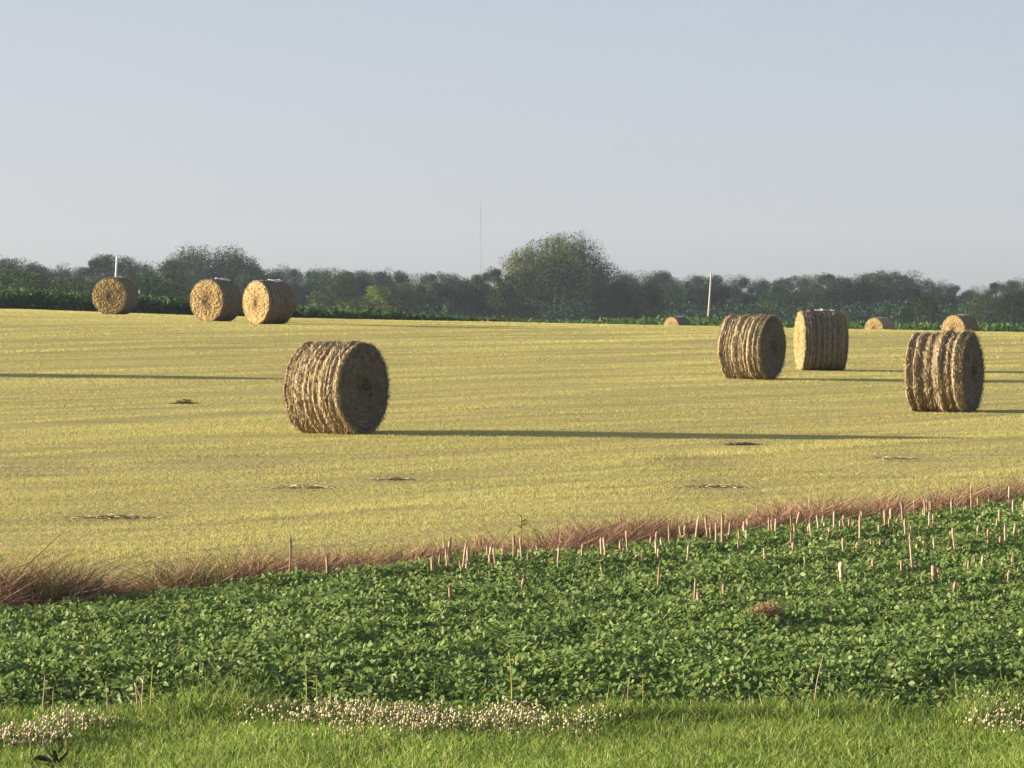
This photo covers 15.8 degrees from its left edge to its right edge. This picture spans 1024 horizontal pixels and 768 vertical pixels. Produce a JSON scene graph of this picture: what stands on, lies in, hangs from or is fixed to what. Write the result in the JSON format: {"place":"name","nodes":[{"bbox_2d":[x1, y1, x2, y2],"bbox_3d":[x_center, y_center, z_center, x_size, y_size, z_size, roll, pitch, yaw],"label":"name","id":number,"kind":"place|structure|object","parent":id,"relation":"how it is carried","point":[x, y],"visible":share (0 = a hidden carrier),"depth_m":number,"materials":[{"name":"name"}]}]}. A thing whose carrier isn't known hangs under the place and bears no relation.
{"place":"outdoors","nodes":[
{"label":"outdoors","id":0,"kind":"place"},
{"bbox_2d":[1,545,1004,715],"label":"bean field soil","id":1,"kind":"structure","parent":0,"point":[427,690],"depth_m":24.69,"materials":[{"name":"brown soil"}]},
{"bbox_2d":[0,467,1023,610],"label":"dead grass","id":2,"kind":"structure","parent":1,"relation":"on","point":[17,590],"depth_m":33.12,"materials":[{"name":"brown plant"}]},
{"bbox_2d":[0,498,1023,715],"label":"soybean plants","id":3,"kind":"object","parent":1,"relation":"on","point":[332,628],"visible":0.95,"depth_m":26.46,"materials":[{"name":"green plant"}]},
{"bbox_2d":[742,595,795,628],"bbox_3d":[1.857,1.742,27.157,0.374,0.408,0.406,-1,2,-43],"label":"dead weed","id":4,"kind":"object","parent":1,"relation":"on","point":[771,609],"visible":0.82,"depth_m":27.11,"materials":[{"name":"brown plant"}]},
{"bbox_2d":[0,308,1023,585],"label":"hay field","id":5,"kind":"structure","parent":0,"point":[230,461],"depth_m":58.16,"materials":[{"name":"yellow plant"}]},
{"bbox_2d":[61,513,162,518],"bbox_3d":[-4.377,1.467,40.651,1.196,0.081,0.559,0,1,0],"label":"hay clump","id":6,"kind":"object","parent":5,"relation":"on","point":[113,516],"visible":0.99,"depth_m":40.62,"materials":[{"name":"beige plant"}]},
{"bbox_2d":[92,277,138,314],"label":"hay bale","id":7,"kind":"object","parent":5,"relation":"on","point":[115,295],"visible":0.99,"depth_m":147.39,"materials":[{"name":"plant"}]},
{"bbox_2d":[189,278,241,320],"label":"hay bale","id":8,"kind":"object","parent":5,"relation":"on","point":[217,299],"visible":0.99,"depth_m":130.13,"materials":[{"name":"plant"}]},
{"bbox_2d":[242,279,293,323],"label":"hay bale","id":9,"kind":"object","parent":5,"relation":"on","point":[269,301],"visible":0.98,"depth_m":125.69,"materials":[{"name":"plant"}]},
{"bbox_2d":[264,484,338,488],"bbox_3d":[-2.637,1.293,46.234,1.045,0.075,0.543,0,1,0],"label":"hay clump","id":10,"kind":"object","parent":5,"relation":"on","point":[300,486],"visible":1,"depth_m":46.17,"materials":[{"name":"beige plant"}]},
{"bbox_2d":[281,339,392,434],"bbox_3d":[-2.827,0.067,59.699,1.322,1.641,1.678,1,1,32],"label":"hay bale","id":11,"kind":"object","parent":5,"relation":"on","point":[335,387],"visible":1,"depth_m":59.25,"materials":[{"name":"plant"}]},
{"bbox_2d":[678,484,750,487],"bbox_3d":[2.527,1.282,46.402,0.993,0.074,0.507,0,1,0],"label":"hay clump","id":12,"kind":"object","parent":5,"relation":"on","point":[718,486],"visible":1,"depth_m":46.33,"materials":[{"name":"beige plant"}]},
{"bbox_2d":[715,313,787,379],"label":"hay bale","id":13,"kind":"object","parent":5,"relation":"on","point":[751,346],"visible":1,"depth_m":84.91,"materials":[{"name":"plant"}]},
{"bbox_2d":[793,309,850,370],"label":"hay bale","id":14,"kind":"object","parent":5,"relation":"on","point":[821,339],"visible":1,"depth_m":91.90,"materials":[{"name":"plant"}]},
{"bbox_2d":[902,329,985,411],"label":"hay bale","id":15,"kind":"object","parent":5,"relation":"on","point":[944,371],"visible":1,"depth_m":68.02,"materials":[{"name":"plant"}]},
{"bbox_2d":[941,314,978,331],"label":"hay bale","id":16,"kind":"object","parent":5,"relation":"on","point":[960,322],"visible":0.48,"depth_m":178.61,"materials":[{"name":"plant"}]},
{"bbox_2d":[0,653,1023,767],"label":"lawn grass","id":17,"kind":"structure","parent":0,"point":[187,733],"depth_m":21.63,"materials":[{"name":"green plant"}]},
{"bbox_2d":[0,0,1023,304],"label":"sky","id":18,"kind":"structure","parent":0,"point":[771,139],"materials":[{"name":"blue"}]},
{"bbox_3d":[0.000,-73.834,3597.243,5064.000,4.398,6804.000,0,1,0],"label":"farmland","id":19,"kind":"structure","parent":0,"visible":0},
{"bbox_2d":[0,255,47,283],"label":"tree","id":20,"kind":"object","parent":19,"relation":"on","point":[16,262],"visible":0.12,"depth_m":730.87,"materials":[{"name":"green plant"}]},
{"bbox_2d":[0,263,51,291],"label":"tree","id":21,"kind":"object","parent":19,"relation":"on","point":[4,284],"visible":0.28,"depth_m":414.39,"materials":[{"name":"green plant"}]},
{"bbox_2d":[6,267,86,295],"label":"tree","id":22,"kind":"object","parent":19,"relation":"on","point":[43,282],"visible":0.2,"depth_m":408.69,"materials":[{"name":"green plant"}]},
{"bbox_2d":[43,272,109,295],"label":"tree","id":23,"kind":"object","parent":19,"relation":"on","point":[72,288],"visible":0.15,"depth_m":390.20,"materials":[{"name":"green plant"}]},
{"bbox_2d":[82,256,114,284],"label":"tree","id":24,"kind":"object","parent":19,"relation":"on","point":[103,266],"visible":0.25,"depth_m":659.31,"materials":[{"name":"green plant"}]},
{"bbox_2d":[90,253,124,277],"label":"tree","id":25,"kind":"object","parent":19,"relation":"on","point":[109,259],"visible":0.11,"depth_m":668.20,"materials":[{"name":"green plant"}]},
{"bbox_2d":[111,255,138,276],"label":"tree","id":26,"kind":"object","parent":19,"relation":"on","point":[130,266],"visible":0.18,"depth_m":679.15,"materials":[{"name":"green plant"}]},
{"bbox_2d":[126,259,176,288],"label":"tree","id":27,"kind":"object","parent":19,"relation":"on","point":[142,269],"visible":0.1,"depth_m":713.55,"materials":[{"name":"green plant"}]},
{"bbox_2d":[130,273,182,299],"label":"tree","id":28,"kind":"object","parent":19,"relation":"on","point":[146,290],"visible":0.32,"depth_m":391.39,"materials":[{"name":"green plant"}]},
{"bbox_2d":[140,257,196,288],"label":"tree","id":29,"kind":"object","parent":19,"relation":"on","point":[175,266],"visible":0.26,"depth_m":638.95,"materials":[{"name":"green plant"}]},
{"bbox_2d":[149,270,191,298],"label":"tree","id":30,"kind":"object","parent":19,"relation":"on","point":[170,275],"visible":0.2,"depth_m":617.80,"materials":[{"name":"green plant"}]},
{"bbox_2d":[148,279,202,299],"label":"tree","id":31,"kind":"object","parent":19,"relation":"on","point":[184,292],"visible":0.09,"depth_m":424.16,"materials":[{"name":"green plant"}]},
{"bbox_2d":[160,243,222,282],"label":"tree","id":32,"kind":"object","parent":19,"relation":"on","point":[193,257],"visible":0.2,"depth_m":649.10,"materials":[{"name":"green plant"}]},
{"bbox_2d":[174,242,238,283],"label":"tree","id":33,"kind":"object","parent":19,"relation":"on","point":[205,247],"visible":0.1,"depth_m":658.84,"materials":[{"name":"green plant"}]},
{"bbox_2d":[200,243,258,281],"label":"tree","id":34,"kind":"object","parent":19,"relation":"on","point":[214,267],"visible":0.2,"depth_m":648.87,"materials":[{"name":"green plant"}]},
{"bbox_2d":[218,254,270,295],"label":"tree","id":35,"kind":"object","parent":19,"relation":"on","point":[237,262],"visible":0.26,"depth_m":639.18,"materials":[{"name":"green plant"}]},
{"bbox_2d":[233,273,259,301],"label":"tree","id":36,"kind":"object","parent":19,"relation":"on","point":[244,281],"visible":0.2,"depth_m":599.62,"materials":[{"name":"green plant"}]},
{"bbox_2d":[250,268,293,288],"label":"tree","id":37,"kind":"object","parent":19,"relation":"on","point":[272,276],"visible":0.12,"depth_m":723.90,"materials":[{"name":"green plant"}]},
{"bbox_2d":[267,263,300,299],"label":"tree","id":38,"kind":"object","parent":19,"relation":"on","point":[288,275],"visible":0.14,"depth_m":743.17,"materials":[{"name":"green plant"}]},
{"bbox_2d":[289,268,316,297],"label":"tree","id":39,"kind":"object","parent":19,"relation":"on","point":[296,274],"visible":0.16,"depth_m":782.60,"materials":[{"name":"green plant"}]},
{"bbox_2d":[291,282,317,307],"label":"tree","id":40,"kind":"object","parent":19,"relation":"on","point":[301,293],"visible":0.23,"depth_m":598.59,"materials":[{"name":"green plant"}]},
{"bbox_2d":[0,284,619,324],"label":"corn crop","id":41,"kind":"object","parent":19,"relation":"on","point":[20,298],"visible":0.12,"depth_m":212.54,"materials":[{"name":"green plant"}]},
{"bbox_2d":[299,265,354,297],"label":"tree","id":42,"kind":"object","parent":19,"relation":"on","point":[326,274],"visible":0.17,"depth_m":748.09,"materials":[{"name":"green plant"}]},
{"bbox_2d":[306,270,358,311],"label":"tree","id":43,"kind":"object","parent":19,"relation":"on","point":[345,288],"visible":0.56,"depth_m":558.89,"materials":[{"name":"green plant"}]},
{"bbox_2d":[334,295,376,310],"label":"shrub","id":44,"kind":"object","parent":19,"relation":"on","point":[363,304],"visible":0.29,"depth_m":500.55,"materials":[{"name":"green plant"}]},
{"bbox_2d":[342,277,371,305],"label":"tree","id":45,"kind":"object","parent":19,"relation":"on","point":[362,284],"visible":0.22,"depth_m":656.29,"materials":[{"name":"green plant"}]},
{"bbox_2d":[345,268,378,293],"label":"tree","id":46,"kind":"object","parent":19,"relation":"on","point":[366,275],"visible":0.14,"depth_m":705.49,"materials":[{"name":"green plant"}]},
{"bbox_2d":[356,278,396,305],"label":"tree","id":47,"kind":"object","parent":19,"relation":"on","point":[380,282],"visible":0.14,"depth_m":642.55,"materials":[{"name":"green plant"}]},
{"bbox_2d":[359,285,395,311],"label":"tree","id":48,"kind":"object","parent":19,"relation":"on","point":[378,294],"visible":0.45,"depth_m":519.55,"materials":[{"name":"green plant"}]},
{"bbox_2d":[371,270,407,285],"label":"tree","id":49,"kind":"object","parent":19,"relation":"on","point":[380,275],"visible":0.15,"depth_m":717.46,"materials":[{"name":"green plant"}]},
{"bbox_2d":[381,281,439,314],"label":"tree","id":50,"kind":"object","parent":19,"relation":"on","point":[407,303],"visible":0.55,"depth_m":558.71,"materials":[{"name":"green plant"}]},
{"bbox_2d":[397,273,434,298],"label":"tree","id":51,"kind":"object","parent":19,"relation":"on","point":[417,279],"visible":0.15,"depth_m":761.87,"materials":[{"name":"green plant"}]},
{"bbox_2d":[411,281,448,313],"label":"tree","id":52,"kind":"object","parent":19,"relation":"on","point":[439,292],"visible":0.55,"depth_m":592.81,"materials":[{"name":"green plant"}]},
{"bbox_2d":[420,284,466,316],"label":"tree","id":53,"kind":"object","parent":19,"relation":"on","point":[448,292],"visible":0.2,"depth_m":615.44,"materials":[{"name":"green plant"}]},
{"bbox_2d":[428,271,461,291],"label":"tree","id":54,"kind":"object","parent":19,"relation":"on","point":[441,276],"visible":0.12,"depth_m":808.08,"materials":[{"name":"green plant"}]},
{"bbox_2d":[447,274,507,318],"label":"tree","id":55,"kind":"object","parent":19,"relation":"on","point":[478,306],"visible":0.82,"depth_m":558.75,"materials":[{"name":"green plant"}]},
{"bbox_2d":[477,266,516,317],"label":"tree","id":56,"kind":"object","parent":19,"relation":"on","point":[496,274],"visible":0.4,"depth_m":598.98,"materials":[{"name":"green plant"}]},
{"bbox_2d":[484,285,527,319],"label":"shrub","id":57,"kind":"object","parent":19,"relation":"on","point":[501,301],"visible":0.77,"depth_m":519.25,"materials":[{"name":"green plant"}]},
{"bbox_2d":[487,268,554,320],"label":"tree","id":58,"kind":"object","parent":19,"relation":"on","point":[525,286],"visible":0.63,"depth_m":558.86,"materials":[{"name":"green plant"}]},
{"bbox_2d":[490,228,615,307],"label":"tree","id":59,"kind":"object","parent":19,"relation":"on","point":[559,251],"visible":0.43,"depth_m":636.69,"materials":[{"name":"green plant"}]},
{"bbox_2d":[512,257,594,320],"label":"tree","id":60,"kind":"object","parent":19,"relation":"on","point":[555,278],"visible":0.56,"depth_m":578.20,"materials":[{"name":"green plant"}]},
{"bbox_2d":[547,261,629,321],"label":"tree","id":61,"kind":"object","parent":19,"relation":"on","point":[584,291],"visible":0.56,"depth_m":574.30,"materials":[{"name":"green plant"}]},
{"bbox_2d":[586,275,648,319],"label":"tree","id":62,"kind":"object","parent":19,"relation":"on","point":[606,298],"visible":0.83,"depth_m":558.89,"materials":[{"name":"green plant"}]},
{"bbox_2d":[616,273,641,302],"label":"tree","id":63,"kind":"object","parent":19,"relation":"on","point":[631,280],"visible":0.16,"depth_m":725.34,"materials":[{"name":"green plant"}]},
{"bbox_2d":[613,268,662,292],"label":"tree","id":64,"kind":"object","parent":19,"relation":"on","point":[644,278],"visible":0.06,"depth_m":769.64,"materials":[{"name":"green plant"}]},
{"bbox_2d":[627,282,671,321],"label":"tree","id":65,"kind":"object","parent":19,"relation":"on","point":[652,302],"visible":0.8,"depth_m":559.38,"materials":[{"name":"green plant"}]},
{"bbox_2d":[294,298,1023,323],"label":"undergrowth","id":66,"kind":"object","parent":19,"relation":"on","point":[900,308],"visible":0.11,"depth_m":580.98,"materials":[{"name":"green plant"}]},
{"bbox_2d":[641,281,685,318],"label":"tree","id":67,"kind":"object","parent":19,"relation":"on","point":[672,294],"visible":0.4,"depth_m":619.70,"materials":[{"name":"green plant"}]},
{"bbox_2d":[643,269,684,312],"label":"tree","id":68,"kind":"object","parent":19,"relation":"on","point":[665,277],"visible":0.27,"depth_m":718.96,"materials":[{"name":"green plant"}]},
{"bbox_2d":[664,316,690,325],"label":"hay bale","id":69,"kind":"object","parent":19,"relation":"on","point":[678,320],"visible":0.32,"depth_m":240.88,"materials":[{"name":"plant"}]},
{"bbox_2d":[682,275,707,302],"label":"tree","id":70,"kind":"object","parent":19,"relation":"on","point":[697,280],"visible":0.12,"depth_m":775.58,"materials":[{"name":"green plant"}]},
{"bbox_2d":[678,283,712,319],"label":"tree","id":71,"kind":"object","parent":19,"relation":"on","point":[701,293],"visible":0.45,"depth_m":657.39,"materials":[{"name":"green plant"}]},
{"bbox_2d":[700,275,730,303],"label":"tree","id":72,"kind":"object","parent":19,"relation":"on","point":[716,283],"visible":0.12,"depth_m":720.36,"materials":[{"name":"green plant"}]},
{"bbox_2d":[704,286,738,317],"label":"tree","id":73,"kind":"object","parent":19,"relation":"on","point":[715,296],"visible":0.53,"depth_m":634.96,"materials":[{"name":"green plant"}]},
{"bbox_2d":[716,285,743,314],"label":"tree","id":74,"kind":"object","parent":19,"relation":"on","point":[733,292],"visible":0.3,"depth_m":664.08,"materials":[{"name":"green plant"}]},
{"bbox_2d":[734,276,756,306],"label":"tree","id":75,"kind":"object","parent":19,"relation":"on","point":[742,282],"visible":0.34,"depth_m":728.28,"materials":[{"name":"green plant"}]},
{"bbox_2d":[736,294,761,314],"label":"tree","id":76,"kind":"object","parent":19,"relation":"on","point":[746,297],"visible":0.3,"depth_m":663.63,"materials":[{"name":"green plant"}]},
{"bbox_2d":[746,278,772,315],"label":"tree","id":77,"kind":"object","parent":19,"relation":"on","point":[762,285],"visible":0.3,"depth_m":796.11,"materials":[{"name":"green plant"}]},
{"bbox_2d":[756,284,798,319],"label":"tree","id":78,"kind":"object","parent":19,"relation":"on","point":[779,288],"visible":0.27,"depth_m":616.47,"materials":[{"name":"green plant"}]},
{"bbox_2d":[538,314,1023,331],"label":"crop","id":79,"kind":"object","parent":19,"relation":"on","point":[986,327],"visible":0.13,"depth_m":267.17,"materials":[{"name":"green plant"}]},
{"bbox_2d":[770,277,796,302],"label":"tree","id":80,"kind":"object","parent":19,"relation":"on","point":[783,281],"visible":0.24,"depth_m":746.03,"materials":[{"name":"green plant"}]},
{"bbox_2d":[761,287,816,320],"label":"tree","id":81,"kind":"object","parent":19,"relation":"on","point":[785,304],"visible":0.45,"depth_m":603.55,"materials":[{"name":"green plant"}]},
{"bbox_2d":[790,274,817,304],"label":"tree","id":82,"kind":"object","parent":19,"relation":"on","point":[796,278],"visible":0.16,"depth_m":759.84,"materials":[{"name":"green plant"}]},
{"bbox_2d":[787,287,829,320],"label":"tree","id":83,"kind":"object","parent":19,"relation":"on","point":[817,298],"visible":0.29,"depth_m":627.01,"materials":[{"name":"green plant"}]},
{"bbox_2d":[791,272,841,303],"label":"tree","id":84,"kind":"object","parent":19,"relation":"on","point":[817,286],"visible":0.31,"depth_m":718.31,"materials":[{"name":"green plant"}]},
{"bbox_2d":[826,275,857,302],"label":"tree","id":85,"kind":"object","parent":19,"relation":"on","point":[842,278],"visible":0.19,"depth_m":748.89,"materials":[{"name":"green plant"}]},
{"bbox_2d":[819,287,868,322],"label":"tree","id":86,"kind":"object","parent":19,"relation":"on","point":[837,299],"visible":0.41,"depth_m":627.92,"materials":[{"name":"green plant"}]},
{"bbox_2d":[840,276,887,321],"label":"tree","id":87,"kind":"object","parent":19,"relation":"on","point":[864,298],"visible":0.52,"depth_m":633.00,"materials":[{"name":"green plant"}]},
{"bbox_2d":[850,280,897,322],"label":"tree","id":88,"kind":"object","parent":19,"relation":"on","point":[878,288],"visible":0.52,"depth_m":638.42,"materials":[{"name":"green plant"}]},
{"bbox_2d":[864,317,895,329],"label":"hay bale","id":89,"kind":"object","parent":19,"relation":"on","point":[879,323],"visible":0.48,"depth_m":226.08,"materials":[{"name":"plant"}]},
{"bbox_2d":[866,270,901,301],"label":"tree","id":90,"kind":"object","parent":19,"relation":"on","point":[879,279],"visible":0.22,"depth_m":755.16,"materials":[{"name":"green plant"}]},
{"bbox_2d":[875,267,922,303],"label":"tree","id":91,"kind":"object","parent":19,"relation":"on","point":[911,277],"visible":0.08,"depth_m":783.22,"materials":[{"name":"green plant"}]},
{"bbox_2d":[896,307,916,325],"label":"shrub","id":92,"kind":"object","parent":19,"relation":"on","point":[907,315],"visible":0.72,"depth_m":449.60,"materials":[{"name":"green plant"}]},
{"bbox_2d":[902,292,941,323],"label":"tree","id":93,"kind":"object","parent":19,"relation":"on","point":[922,312],"visible":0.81,"depth_m":479.31,"materials":[{"name":"green plant"}]},
{"bbox_2d":[905,278,943,305],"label":"tree","id":94,"kind":"object","parent":19,"relation":"on","point":[927,287],"visible":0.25,"depth_m":701.37,"materials":[{"name":"green plant"}]},
{"bbox_2d":[925,292,960,322],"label":"tree","id":95,"kind":"object","parent":19,"relation":"on","point":[943,298],"visible":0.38,"depth_m":600.47,"materials":[{"name":"green plant"}]},
{"bbox_2d":[929,280,958,300],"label":"tree","id":96,"kind":"object","parent":19,"relation":"on","point":[940,287],"visible":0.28,"depth_m":788.93,"materials":[{"name":"green plant"}]},
{"bbox_2d":[957,290,981,305],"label":"tree","id":97,"kind":"object","parent":19,"relation":"on","point":[965,296],"visible":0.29,"depth_m":699.67,"materials":[{"name":"green plant"}]},
{"bbox_2d":[958,290,1009,323],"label":"tree","id":98,"kind":"object","parent":19,"relation":"on","point":[983,313],"visible":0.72,"depth_m":499.46,"materials":[{"name":"green plant"}]},
{"bbox_2d":[979,281,1004,300],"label":"tree","id":99,"kind":"object","parent":19,"relation":"on","point":[994,286],"visible":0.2,"depth_m":759.38,"materials":[{"name":"green plant"}]},
{"bbox_2d":[981,290,1023,323],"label":"tree","id":100,"kind":"object","parent":19,"relation":"on","point":[1018,306],"visible":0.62,"depth_m":519.32,"materials":[{"name":"green plant"}]},
{"bbox_2d":[1001,277,1023,301],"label":"tree","id":101,"kind":"object","parent":19,"relation":"on","point":[1011,288],"visible":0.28,"depth_m":728.86,"materials":[{"name":"green plant"}]},
{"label":"lawn","id":102,"kind":"structure","parent":0,"visible":0},
{"bbox_2d":[0,706,78,753],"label":"white clover","id":103,"kind":"object","parent":102,"relation":"on","point":[32,727],"visible":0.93,"depth_m":21.56,"materials":[{"name":"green plant"}]},
{"bbox_2d":[27,735,69,767],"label":"wilted weed","id":104,"kind":"object","parent":102,"relation":"on","point":[54,757],"visible":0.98,"depth_m":20.58,"materials":[{"name":"green plant"}]},
{"bbox_2d":[24,703,120,735],"bbox_3d":[-2.590,2.040,22.198,0.450,0.171,0.821,-1,2,-40],"label":"white clover","id":105,"kind":"object","parent":102,"relation":"on","point":[84,715],"visible":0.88,"depth_m":22.18,"materials":[{"name":"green plant"}]},
{"bbox_2d":[237,693,622,740],"bbox_3d":[-0.512,2.035,22.389,2.367,0.179,1.661,0,1,0],"label":"white clover","id":106,"kind":"object","parent":102,"relation":"on","point":[433,717],"visible":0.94,"depth_m":22.29,"materials":[{"name":"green plant"}]},
{"bbox_2d":[954,690,1023,738],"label":"white clover","id":107,"kind":"object","parent":102,"relation":"on","point":[988,715],"visible":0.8,"depth_m":22.28,"materials":[{"name":"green plant"}]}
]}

